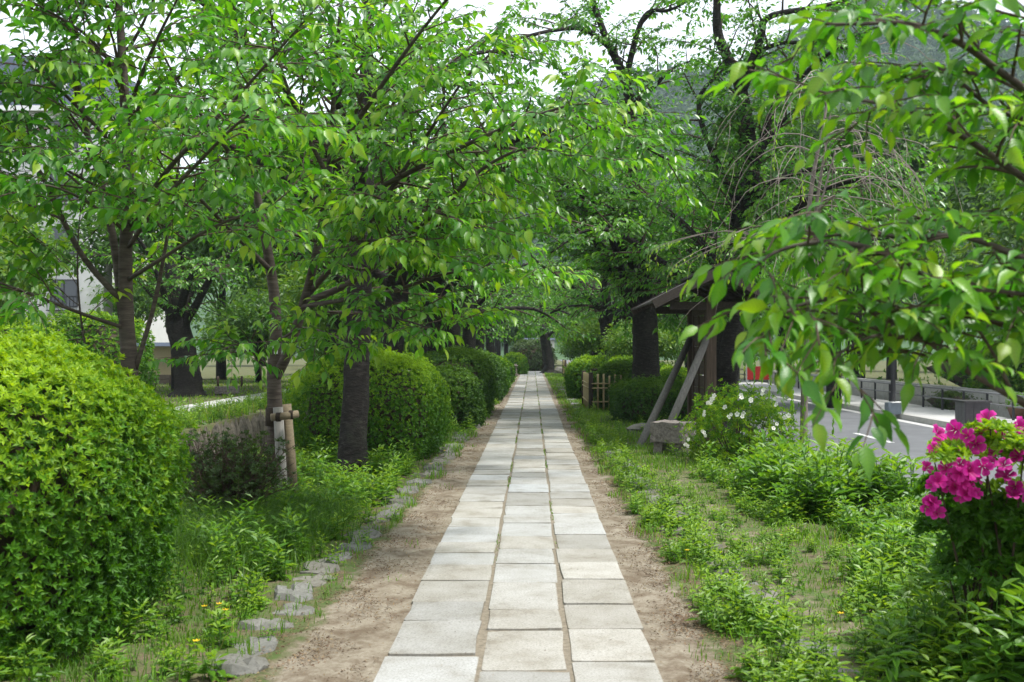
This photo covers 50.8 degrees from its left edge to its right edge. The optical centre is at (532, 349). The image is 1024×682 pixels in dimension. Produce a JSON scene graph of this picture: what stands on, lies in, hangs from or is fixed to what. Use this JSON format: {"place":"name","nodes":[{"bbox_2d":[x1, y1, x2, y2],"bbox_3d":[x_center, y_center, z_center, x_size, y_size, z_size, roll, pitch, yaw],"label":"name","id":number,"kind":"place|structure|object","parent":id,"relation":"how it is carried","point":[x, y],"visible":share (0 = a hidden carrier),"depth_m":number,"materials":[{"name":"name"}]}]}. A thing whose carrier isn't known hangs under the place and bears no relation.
{"place":"outdoors","nodes":[
{"label":"outdoors","id":0,"kind":"place"},
{"bbox_2d":[1,356,962,681],"bbox_3d":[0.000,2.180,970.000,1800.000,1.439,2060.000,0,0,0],"label":"ground","id":1,"kind":"structure","parent":0,"point":[673,660],"depth_m":6.76,"materials":[{"name":"soil"}]},
{"bbox_2d":[6,633,65,681],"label":"weed","id":2,"kind":"object","parent":1,"relation":"on","point":[36,667],"visible":0.98,"depth_m":4.76,"materials":[{"name":"green plant"}]},
{"bbox_2d":[0,153,71,291],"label":"background tree","id":3,"kind":"object","parent":1,"relation":"on","point":[23,215],"visible":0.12,"depth_m":36.75,"materials":[{"name":"green plant"}]},
{"bbox_2d":[0,308,72,350],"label":"bush","id":4,"kind":"object","parent":1,"relation":"on","point":[14,325],"visible":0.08,"depth_m":20.73,"materials":[{"name":"green plant"}]},
{"bbox_2d":[0,208,76,304],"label":"background tree","id":5,"kind":"object","parent":1,"relation":"on","point":[15,279],"visible":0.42,"depth_m":24.05,"materials":[{"name":"green plant"}]},
{"bbox_2d":[0,185,76,282],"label":"background tree","id":6,"kind":"object","parent":1,"relation":"on","point":[40,227],"visible":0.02,"depth_m":42.99,"materials":[{"name":"green plant"}]},
{"bbox_2d":[0,56,177,341],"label":"apartment building","id":7,"kind":"structure","parent":1,"relation":"on","point":[69,290],"depth_m":58.00,"materials":[{"name":"stone"}]},
{"bbox_2d":[46,279,78,310],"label":"window","id":8,"kind":"structure","parent":7,"relation":"in","point":[69,288],"depth_m":57.98,"materials":[{"name":"glass"}]},
{"bbox_2d":[33,309,160,408],"bbox_3d":[-10.852,0.389,26.509,3.280,2.752,3.117,0,0,0],"label":"bush","id":9,"kind":"object","parent":1,"relation":"on","point":[105,341],"visible":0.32,"depth_m":25.82,"materials":[{"name":"green plant"}]},
{"bbox_2d":[0,319,200,679],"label":"bush","id":10,"kind":"object","parent":1,"relation":"on","point":[73,484],"visible":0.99,"depth_m":5.28,"materials":[{"name":"green plant"}]},
{"bbox_2d":[103,178,112,326],"bbox_3d":[-15.750,-2.950,40.000,0.360,9.100,0.360,0,0,0],"label":"utility pole","id":11,"kind":"object","parent":1,"relation":"on","point":[108,270],"visible":0.06,"depth_m":39.88,"materials":[{"name":"concrete"}]},
{"bbox_2d":[97,649,133,681],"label":"weed","id":12,"kind":"object","parent":1,"relation":"on","point":[114,668],"visible":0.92,"depth_m":4.84,"materials":[{"name":"green plant"}]},
{"bbox_2d":[80,276,201,341],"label":"background tree","id":13,"kind":"object","parent":1,"relation":"on","point":[141,312],"visible":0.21,"depth_m":58.47,"materials":[{"name":"green plant"}]},
{"bbox_2d":[136,342,170,384],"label":"wall","id":14,"kind":"structure","parent":1,"relation":"on","point":[161,349],"depth_m":45.40,"materials":[{"name":"beige paint"}]},
{"bbox_2d":[25,169,291,390],"bbox_3d":[-12.821,-2.599,38.785,9.103,8.377,9.866,0,0,-5],"label":"background tree","id":15,"kind":"object","parent":1,"relation":"on","point":[97,242],"visible":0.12,"depth_m":37.28,"materials":[{"name":"green plant"}]},
{"bbox_2d":[65,158,292,396],"bbox_3d":[-11.258,-2.244,34.362,7.066,7.707,10.302,0,0,-17],"label":"old cherry tree","id":16,"kind":"object","parent":1,"relation":"on","point":[174,301],"visible":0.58,"depth_m":33.90,"materials":[{"name":"green plant"}]},
{"bbox_2d":[167,638,199,681],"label":"weed","id":17,"kind":"object","parent":1,"relation":"on","point":[185,677],"visible":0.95,"depth_m":4.89,"materials":[{"name":"green plant"}]},
{"bbox_2d":[0,0,412,537],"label":"cherry tree","id":18,"kind":"object","parent":1,"relation":"on","point":[131,212],"visible":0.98,"depth_m":7.01,"materials":[{"name":"green plant"}]},
{"bbox_2d":[133,235,286,379],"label":"background tree","id":19,"kind":"object","parent":1,"relation":"on","point":[221,370],"visible":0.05,"depth_m":51.75,"materials":[{"name":"green plant"}]},
{"bbox_2d":[187,643,236,681],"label":"weed","id":20,"kind":"object","parent":1,"relation":"on","point":[204,669],"visible":0.99,"depth_m":4.87,"materials":[{"name":"green plant"}]},
{"bbox_2d":[142,400,308,489],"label":"canal wall","id":21,"kind":"structure","parent":1,"relation":"on","point":[256,424],"depth_m":22.95,"materials":[{"name":"stone"}]},
{"bbox_2d":[171,427,309,517],"bbox_3d":[-2.574,1.098,9.230,1.317,0.840,1.266,0,0,0],"label":"shrub","id":22,"kind":"object","parent":1,"relation":"on","point":[225,477],"visible":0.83,"depth_m":9.04,"materials":[{"name":"green plant"}]},
{"bbox_2d":[200,279,313,365],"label":"background tree","id":23,"kind":"object","parent":1,"relation":"on","point":[237,296],"visible":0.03,"depth_m":93.40,"materials":[{"name":"green plant"}]},
{"bbox_2d":[192,285,324,382],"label":"background tree","id":24,"kind":"object","parent":1,"relation":"on","point":[250,311],"visible":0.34,"depth_m":47.06,"materials":[{"name":"green plant"}]},
{"bbox_2d":[155,472,384,607],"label":"tall grass","id":25,"kind":"structure","parent":1,"relation":"on","point":[314,513],"depth_m":8.12,"materials":[{"name":"green plant"}]},
{"bbox_2d":[265,404,298,498],"bbox_3d":[-2.398,1.022,10.385,0.305,0.985,0.430,0,0,-25],"label":"support post","id":26,"kind":"object","parent":1,"relation":"on","point":[280,419],"visible":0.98,"depth_m":10.38,"materials":[{"name":"wood"}]},
{"bbox_2d":[187,137,377,354],"bbox_3d":[-6.684,-2.936,37.090,10.679,9.067,9.852,0,0,-33],"label":"background tree","id":27,"kind":"object","parent":1,"relation":"on","point":[264,199],"visible":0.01,"depth_m":35.34,"materials":[{"name":"green plant"}]},
{"bbox_2d":[250,258,411,347],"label":"background tree","id":28,"kind":"object","parent":1,"relation":"on","point":[265,280],"depth_m":41.69,"materials":[{"name":"green plant"}]},
{"bbox_2d":[296,318,411,359],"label":"background tree","id":29,"kind":"object","parent":1,"relation":"on","point":[376,331],"visible":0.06,"depth_m":48.92,"materials":[{"name":"green plant"}]},
{"bbox_2d":[258,260,459,337],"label":"background tree","id":30,"kind":"object","parent":1,"relation":"on","point":[297,289],"visible":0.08,"depth_m":29.07,"materials":[{"name":"green plant"}]},
{"bbox_2d":[1,0,718,475],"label":"old cherry tree","id":31,"kind":"object","parent":1,"relation":"on","point":[353,448],"visible":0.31,"depth_m":12.86,"materials":[{"name":"green plant"}]},
{"bbox_2d":[40,0,692,353],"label":"old cherry tree","id":32,"kind":"object","parent":1,"relation":"on","point":[397,227],"visible":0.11,"depth_m":18.09,"materials":[{"name":"green plant"}]},
{"bbox_2d":[282,346,455,462],"bbox_3d":[-2.351,0.780,15.325,2.520,1.764,2.536,0,0,0],"label":"bush","id":33,"kind":"object","parent":1,"relation":"on","point":[400,397],"visible":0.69,"depth_m":14.57,"materials":[{"name":"green plant"}]},
{"bbox_2d":[98,0,654,496],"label":"cherry tree","id":34,"kind":"object","parent":1,"relation":"on","point":[468,200],"visible":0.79,"depth_m":8.57,"materials":[{"name":"green plant"}]},
{"bbox_2d":[297,176,595,347],"bbox_3d":[-2.877,-2.266,32.373,9.782,7.738,7.426,0,0,0],"label":"old cherry tree","id":35,"kind":"object","parent":1,"relation":"on","point":[455,329],"visible":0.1,"depth_m":33.35,"materials":[{"name":"green plant"}]},
{"bbox_2d":[231,34,671,361],"bbox_3d":[-2.644,-2.800,25.119,8.988,8.814,8.573,0,0,-31],"label":"old cherry tree","id":36,"kind":"object","parent":1,"relation":"on","point":[448,286],"visible":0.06,"depth_m":25.07,"materials":[{"name":"green plant"}]},
{"bbox_2d":[419,361,486,427],"bbox_3d":[-1.732,0.944,20.794,1.719,1.414,1.895,0,0,0],"label":"bush","id":37,"kind":"object","parent":1,"relation":"on","point":[465,391],"visible":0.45,"depth_m":20.30,"materials":[{"name":"green plant"}]},
{"bbox_2d":[417,345,498,414],"bbox_3d":[-1.876,0.774,25.531,2.158,1.786,5.752,0,0,0],"label":"bush","id":38,"kind":"object","parent":1,"relation":"on","point":[479,365],"visible":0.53,"depth_m":24.35,"materials":[{"name":"green plant"}]},
{"bbox_2d":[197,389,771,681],"bbox_3d":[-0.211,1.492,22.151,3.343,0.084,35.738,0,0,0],"label":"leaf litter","id":39,"kind":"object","parent":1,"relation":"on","point":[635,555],"visible":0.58,"depth_m":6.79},
{"bbox_2d":[472,346,507,400],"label":"bush","id":40,"kind":"object","parent":1,"relation":"on","point":[501,372],"visible":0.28,"depth_m":30.98,"materials":[{"name":"green plant"}]},
{"bbox_2d":[417,256,568,349],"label":"old cherry tree","id":41,"kind":"object","parent":1,"relation":"on","point":[479,343],"visible":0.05,"depth_m":51.13,"materials":[{"name":"green plant"}]},
{"bbox_2d":[442,282,551,353],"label":"old cherry tree","id":42,"kind":"object","parent":1,"relation":"on","point":[490,347],"visible":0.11,"depth_m":62.76,"materials":[{"name":"green plant"}]},
{"bbox_2d":[0,372,1012,681],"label":"grass","id":43,"kind":"structure","parent":1,"relation":"on","point":[604,422],"depth_m":7.68,"materials":[{"name":"green plant"}]},
{"bbox_2d":[444,210,575,349],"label":"old cherry tree","id":44,"kind":"object","parent":1,"relation":"on","point":[468,338],"visible":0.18,"depth_m":41.36,"materials":[{"name":"green plant"}]},
{"bbox_2d":[0,385,1023,681],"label":"undergrowth","id":45,"kind":"object","parent":1,"relation":"on","point":[782,479],"visible":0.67,"depth_m":7.67,"materials":[{"name":"green plant"}]},
{"bbox_2d":[504,351,528,373],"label":"bush","id":46,"kind":"object","parent":1,"relation":"on","point":[519,359],"visible":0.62,"depth_m":63.43,"materials":[{"name":"green plant"}]},
{"bbox_2d":[483,265,552,355],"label":"background tree","id":47,"kind":"object","parent":1,"relation":"on","point":[497,347],"visible":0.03,"depth_m":91.58,"materials":[{"name":"green plant"}]},
{"bbox_2d":[483,288,557,354],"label":"background tree","id":48,"kind":"object","parent":1,"relation":"on","point":[514,330],"visible":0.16,"depth_m":101.71,"materials":[{"name":"green plant"}]},
{"bbox_2d":[508,338,557,370],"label":"bush","id":49,"kind":"object","parent":1,"relation":"on","point":[531,349],"visible":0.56,"depth_m":72.95,"materials":[{"name":"green plant"}]},
{"bbox_2d":[210,384,863,681],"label":"path edging","id":50,"kind":"object","parent":1,"relation":"on","point":[253,663],"visible":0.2,"depth_m":6.68,"materials":[{"name":"stone"}]},
{"bbox_2d":[499,249,576,372],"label":"old cherry tree","id":51,"kind":"object","parent":1,"relation":"on","point":[548,358],"visible":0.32,"depth_m":66.71,"materials":[{"name":"green plant"}]},
{"bbox_2d":[562,351,610,398],"bbox_3d":[1.929,0.844,33.002,2.060,1.613,2.739,0,0,0],"label":"bush","id":52,"kind":"object","parent":1,"relation":"on","point":[576,366],"visible":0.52,"depth_m":32.31,"materials":[{"name":"green plant"}]},
{"bbox_2d":[498,241,686,354],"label":"old cherry tree","id":53,"kind":"object","parent":1,"relation":"on","point":[554,283],"visible":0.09,"depth_m":48.96,"materials":[{"name":"green plant"}]},
{"bbox_2d":[559,314,626,355],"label":"background tree","id":54,"kind":"object","parent":1,"relation":"on","point":[592,328],"visible":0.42,"depth_m":39.66,"materials":[{"name":"green plant"}]},
{"bbox_2d":[510,214,694,355],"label":"old cherry tree","id":55,"kind":"object","parent":1,"relation":"on","point":[585,292],"visible":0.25,"depth_m":36.87,"materials":[{"name":"green plant"}]},
{"bbox_2d":[582,370,625,409],"bbox_3d":[1.820,1.060,27.500,1.010,0.980,2.705,0,0,0],"label":"bamboo fence","id":56,"kind":"object","parent":1,"relation":"on","point":[587,388],"visible":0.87,"depth_m":26.18,"materials":[{"name":"wood"}]},
{"bbox_2d":[526,233,696,323],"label":"old cherry tree","id":57,"kind":"object","parent":1,"relation":"on","point":[561,304],"visible":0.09,"depth_m":45.36,"materials":[{"name":"green plant"}]},
{"bbox_2d":[593,356,632,409],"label":"bush","id":58,"kind":"object","parent":1,"relation":"on","point":[619,367],"visible":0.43,"depth_m":26.43,"materials":[{"name":"green plant"}]},
{"bbox_2d":[499,177,728,343],"bbox_3d":[4.305,-2.567,36.113,8.020,8.358,10.564,0,0,-36],"label":"old cherry tree","id":59,"kind":"object","parent":1,"relation":"on","point":[577,306],"visible":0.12,"depth_m":37.25,"materials":[{"name":"green plant"}]},
{"bbox_2d":[587,318,686,366],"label":"background tree","id":60,"kind":"object","parent":1,"relation":"on","point":[667,348],"visible":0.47,"depth_m":31.04,"materials":[{"name":"green plant"}]},
{"bbox_2d":[608,373,697,423],"bbox_3d":[2.518,1.046,22.229,2.002,1.104,2.100,0,0,0],"label":"bush","id":61,"kind":"object","parent":1,"relation":"on","point":[629,399],"visible":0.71,"depth_m":21.56,"materials":[{"name":"green plant"}]},
{"bbox_2d":[447,0,874,379],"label":"old cherry tree","id":62,"kind":"object","parent":1,"relation":"on","point":[645,346],"visible":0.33,"depth_m":24.20,"materials":[{"name":"green plant"}]},
{"bbox_2d":[650,419,696,455],"bbox_3d":[2.018,1.291,15.449,0.549,0.535,0.443,0,0,38],"label":"stone bench","id":63,"kind":"object","parent":1,"relation":"on","point":[661,431],"visible":0.73,"depth_m":15.31,"materials":[{"name":"stone"}]},
{"bbox_2d":[660,364,702,387],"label":"bush","id":64,"kind":"object","parent":1,"relation":"on","point":[681,375],"visible":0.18,"depth_m":27.07,"materials":[{"name":"green plant"}]},
{"bbox_2d":[631,264,786,444],"bbox_3d":[2.654,0.182,17.400,2.101,2.835,3.420,0,0,0],"label":"notice board","id":65,"kind":"object","parent":1,"relation":"on","point":[701,360],"visible":0.56,"depth_m":16.73,"materials":[{"name":"brown wood"}]},
{"bbox_2d":[663,299,782,365],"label":"background tree","id":66,"kind":"object","parent":1,"relation":"on","point":[745,329],"visible":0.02,"depth_m":57.47,"materials":[{"name":"green plant"}]},
{"bbox_2d":[523,0,954,432],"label":"old cherry tree","id":67,"kind":"object","parent":1,"relation":"on","point":[742,212],"visible":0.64,"depth_m":20.06,"materials":[{"name":"green plant"}]},
{"bbox_2d":[673,378,812,464],"bbox_3d":[2.735,0.973,14.193,1.773,1.202,1.576,0,0,0],"label":"azalea","id":68,"kind":"object","parent":1,"relation":"on","point":[756,411],"visible":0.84,"depth_m":13.93,"materials":[{"name":"green plant"}]},
{"bbox_2d":[723,640,768,681],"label":"weed","id":69,"kind":"object","parent":1,"relation":"on","point":[738,671],"visible":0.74,"depth_m":4.89,"materials":[{"name":"green plant"}]},
{"bbox_2d":[648,135,923,370],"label":"background tree","id":70,"kind":"object","parent":1,"relation":"on","point":[780,330],"visible":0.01,"depth_m":61.01,"materials":[{"name":"green plant"}]},
{"bbox_2d":[776,653,806,681],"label":"weed","id":71,"kind":"object","parent":1,"relation":"on","point":[795,663],"visible":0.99,"depth_m":4.57,"materials":[{"name":"green plant"}]},
{"bbox_2d":[780,640,826,681],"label":"weed","id":72,"kind":"object","parent":1,"relation":"on","point":[809,663],"visible":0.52,"depth_m":4.73,"materials":[{"name":"green plant"}]},
{"bbox_2d":[788,650,822,681],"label":"weed","id":73,"kind":"object","parent":1,"relation":"on","point":[805,673],"visible":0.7,"depth_m":4.68,"materials":[{"name":"green plant"}]},
{"bbox_2d":[645,42,976,445],"bbox_3d":[3.816,-1.248,14.288,3.700,5.884,3.893,0,0,26],"label":"weeping cherry","id":74,"kind":"object","parent":1,"relation":"on","point":[804,399],"visible":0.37,"depth_m":14.24,"materials":[{"name":"green plant"}]},
{"bbox_2d":[818,644,853,681],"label":"weed","id":75,"kind":"object","parent":1,"relation":"on","point":[833,659],"visible":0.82,"depth_m":4.65,"materials":[{"name":"green plant"}]},
{"bbox_2d":[682,82,1007,377],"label":"background tree","id":76,"kind":"object","parent":1,"relation":"on","point":[924,140],"visible":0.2,"depth_m":43.15,"materials":[{"name":"green plant"}]},
{"bbox_2d":[710,165,982,407],"bbox_3d":[9.510,-1.837,34.145,9.235,7.476,8.024,0,0,41],"label":"background tree","id":77,"kind":"object","parent":1,"relation":"on","point":[795,202],"visible":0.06,"depth_m":32.64,"materials":[{"name":"green plant"}]},
{"bbox_2d":[678,0,1023,482],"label":"cherry tree","id":78,"kind":"object","parent":1,"relation":"on","point":[954,299],"visible":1,"depth_m":3.09,"materials":[{"name":"green plant"}]},
{"bbox_2d":[851,646,878,681],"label":"weed","id":79,"kind":"object","parent":1,"relation":"on","point":[867,670],"visible":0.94,"depth_m":4.76,"materials":[{"name":"green plant"}]},
{"bbox_2d":[738,385,1007,431],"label":"kerb","id":80,"kind":"structure","parent":1,"relation":"on","point":[924,420],"depth_m":28.49,"materials":[{"name":"concrete"}]},
{"bbox_2d":[885,325,901,413],"bbox_3d":[9.652,0.120,28.575,0.510,3.200,0.390,0,0,0],"label":"lamp post","id":81,"kind":"object","parent":80,"relation":"on","point":[892,405],"visible":0.51,"depth_m":28.54,"materials":[{"name":"grey metal"}]},
{"bbox_2d":[786,229,969,315],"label":"background tree","id":82,"kind":"object","parent":1,"relation":"on","point":[931,247],"visible":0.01,"depth_m":47.36,"materials":[{"name":"green plant"}]},
{"bbox_2d":[750,370,1022,417],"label":"roadside wall","id":83,"kind":"structure","parent":1,"relation":"on","point":[1001,411],"depth_m":34.60,"materials":[{"name":"concrete"}]},
{"bbox_2d":[856,340,1023,392],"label":"hedge","id":84,"kind":"object","parent":83,"relation":"on","point":[960,379],"visible":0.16,"depth_m":31.11,"materials":[{"name":"green plant"}]},
{"bbox_2d":[860,604,927,681],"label":"weed","id":85,"kind":"object","parent":1,"relation":"on","point":[892,675],"visible":0.99,"depth_m":4.74,"materials":[{"name":"green plant"}]},
{"bbox_2d":[898,634,945,680],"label":"weed","id":86,"kind":"object","parent":1,"relation":"on","point":[924,659],"visible":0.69,"depth_m":4.88,"materials":[{"name":"green plant"}]},
{"bbox_2d":[872,230,974,379],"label":"background tree","id":87,"kind":"object","parent":1,"relation":"on","point":[888,372],"visible":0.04,"depth_m":65.76,"materials":[{"name":"green plant"}]},
{"bbox_2d":[921,653,961,681],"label":"weed","id":88,"kind":"object","parent":1,"relation":"on","point":[945,674],"visible":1,"depth_m":4.60,"materials":[{"name":"green plant"}]},
{"bbox_2d":[921,632,965,681],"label":"weed","id":89,"kind":"object","parent":1,"relation":"on","point":[936,660],"visible":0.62,"depth_m":4.86,"materials":[{"name":"green plant"}]},
{"bbox_2d":[888,90,1023,256],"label":"background tree","id":90,"kind":"object","parent":1,"relation":"on","point":[962,185],"visible":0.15,"depth_m":36.96,"materials":[{"name":"green plant"}]},
{"bbox_2d":[900,151,1023,272],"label":"background tree","id":91,"kind":"object","parent":1,"relation":"on","point":[1004,236],"visible":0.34,"depth_m":30.19,"materials":[{"name":"green plant"}]},
{"bbox_2d":[909,409,1023,643],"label":"azalea","id":92,"kind":"object","parent":1,"relation":"on","point":[969,506],"visible":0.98,"depth_m":4.85,"materials":[{"name":"pink plant"}]},
{"bbox_2d":[940,589,1010,681],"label":"weed","id":93,"kind":"object","parent":1,"relation":"on","point":[965,646],"visible":0.59,"depth_m":4.78,"materials":[{"name":"green plant"}]},
{"bbox_2d":[930,615,1023,681],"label":"weed","id":94,"kind":"object","parent":1,"relation":"on","point":[1012,675],"visible":0.92,"depth_m":4.57,"materials":[{"name":"green plant"}]},
{"bbox_2d":[959,648,1010,681],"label":"weed","id":95,"kind":"object","parent":1,"relation":"on","point":[987,671],"visible":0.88,"depth_m":4.60,"materials":[{"name":"green plant"}]},
{"bbox_2d":[964,600,1023,679],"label":"weed","id":96,"kind":"object","parent":1,"relation":"on","point":[1009,614],"visible":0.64,"depth_m":4.63,"materials":[{"name":"green plant"}]},
{"bbox_2d":[966,578,1023,681],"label":"weed","id":97,"kind":"object","parent":1,"relation":"on","point":[993,592],"visible":0.57,"depth_m":4.68,"materials":[{"name":"green plant"}]},
{"bbox_2d":[0,0,1023,186],"label":"sky","id":98,"kind":"structure","parent":0,"point":[493,11],"materials":[{"name":"white"}]},
{"bbox_2d":[373,371,662,681],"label":"path","id":99,"kind":"structure","parent":0,"point":[546,583],"depth_m":6.79,"materials":[{"name":"stone"}]},
{"bbox_2d":[190,11,1021,360],"bbox_3d":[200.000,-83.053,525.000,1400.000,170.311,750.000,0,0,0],"label":"hill","id":100,"kind":"structure","parent":0,"point":[556,351],"depth_m":355.29,"materials":[{"name":"green plant"}]},
{"bbox_2d":[305,0,1023,345],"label":"forest","id":101,"kind":"object","parent":100,"relation":"on","point":[911,55],"visible":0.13,"depth_m":382.19,"materials":[{"name":"green plant"}]},
{"bbox_2d":[560,360,1023,497],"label":"road","id":102,"kind":"structure","parent":0,"point":[918,437],"depth_m":23.08,"materials":[{"name":"grey asphalt"}]},
{"bbox_2d":[741,389,951,442],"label":"road markings","id":103,"kind":"object","parent":102,"relation":"on","point":[907,421],"visible":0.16,"depth_m":27.48,"materials":[{"name":"paint"}]},
{"bbox_2d":[954,400,991,430],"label":"pillar","id":104,"kind":"structure","parent":102,"relation":"on","point":[966,411],"depth_m":22.63,"materials":[{"name":"concrete"}]},
{"bbox_2d":[739,379,1020,427],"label":"pavement","id":105,"kind":"structure","parent":0,"point":[931,412],"depth_m":31.20,"materials":[{"name":"grey concrete"}]},
{"bbox_2d":[739,369,1023,419],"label":"roadside railing","id":106,"kind":"object","parent":105,"relation":"on","point":[942,398],"visible":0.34,"depth_m":30.82,"materials":[{"name":"metal"}]},
{"bbox_2d":[918,387,1001,409],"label":"shrub","id":107,"kind":"object","parent":105,"relation":"on","point":[948,404],"visible":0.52,"depth_m":30.76,"materials":[{"name":"green plant"}]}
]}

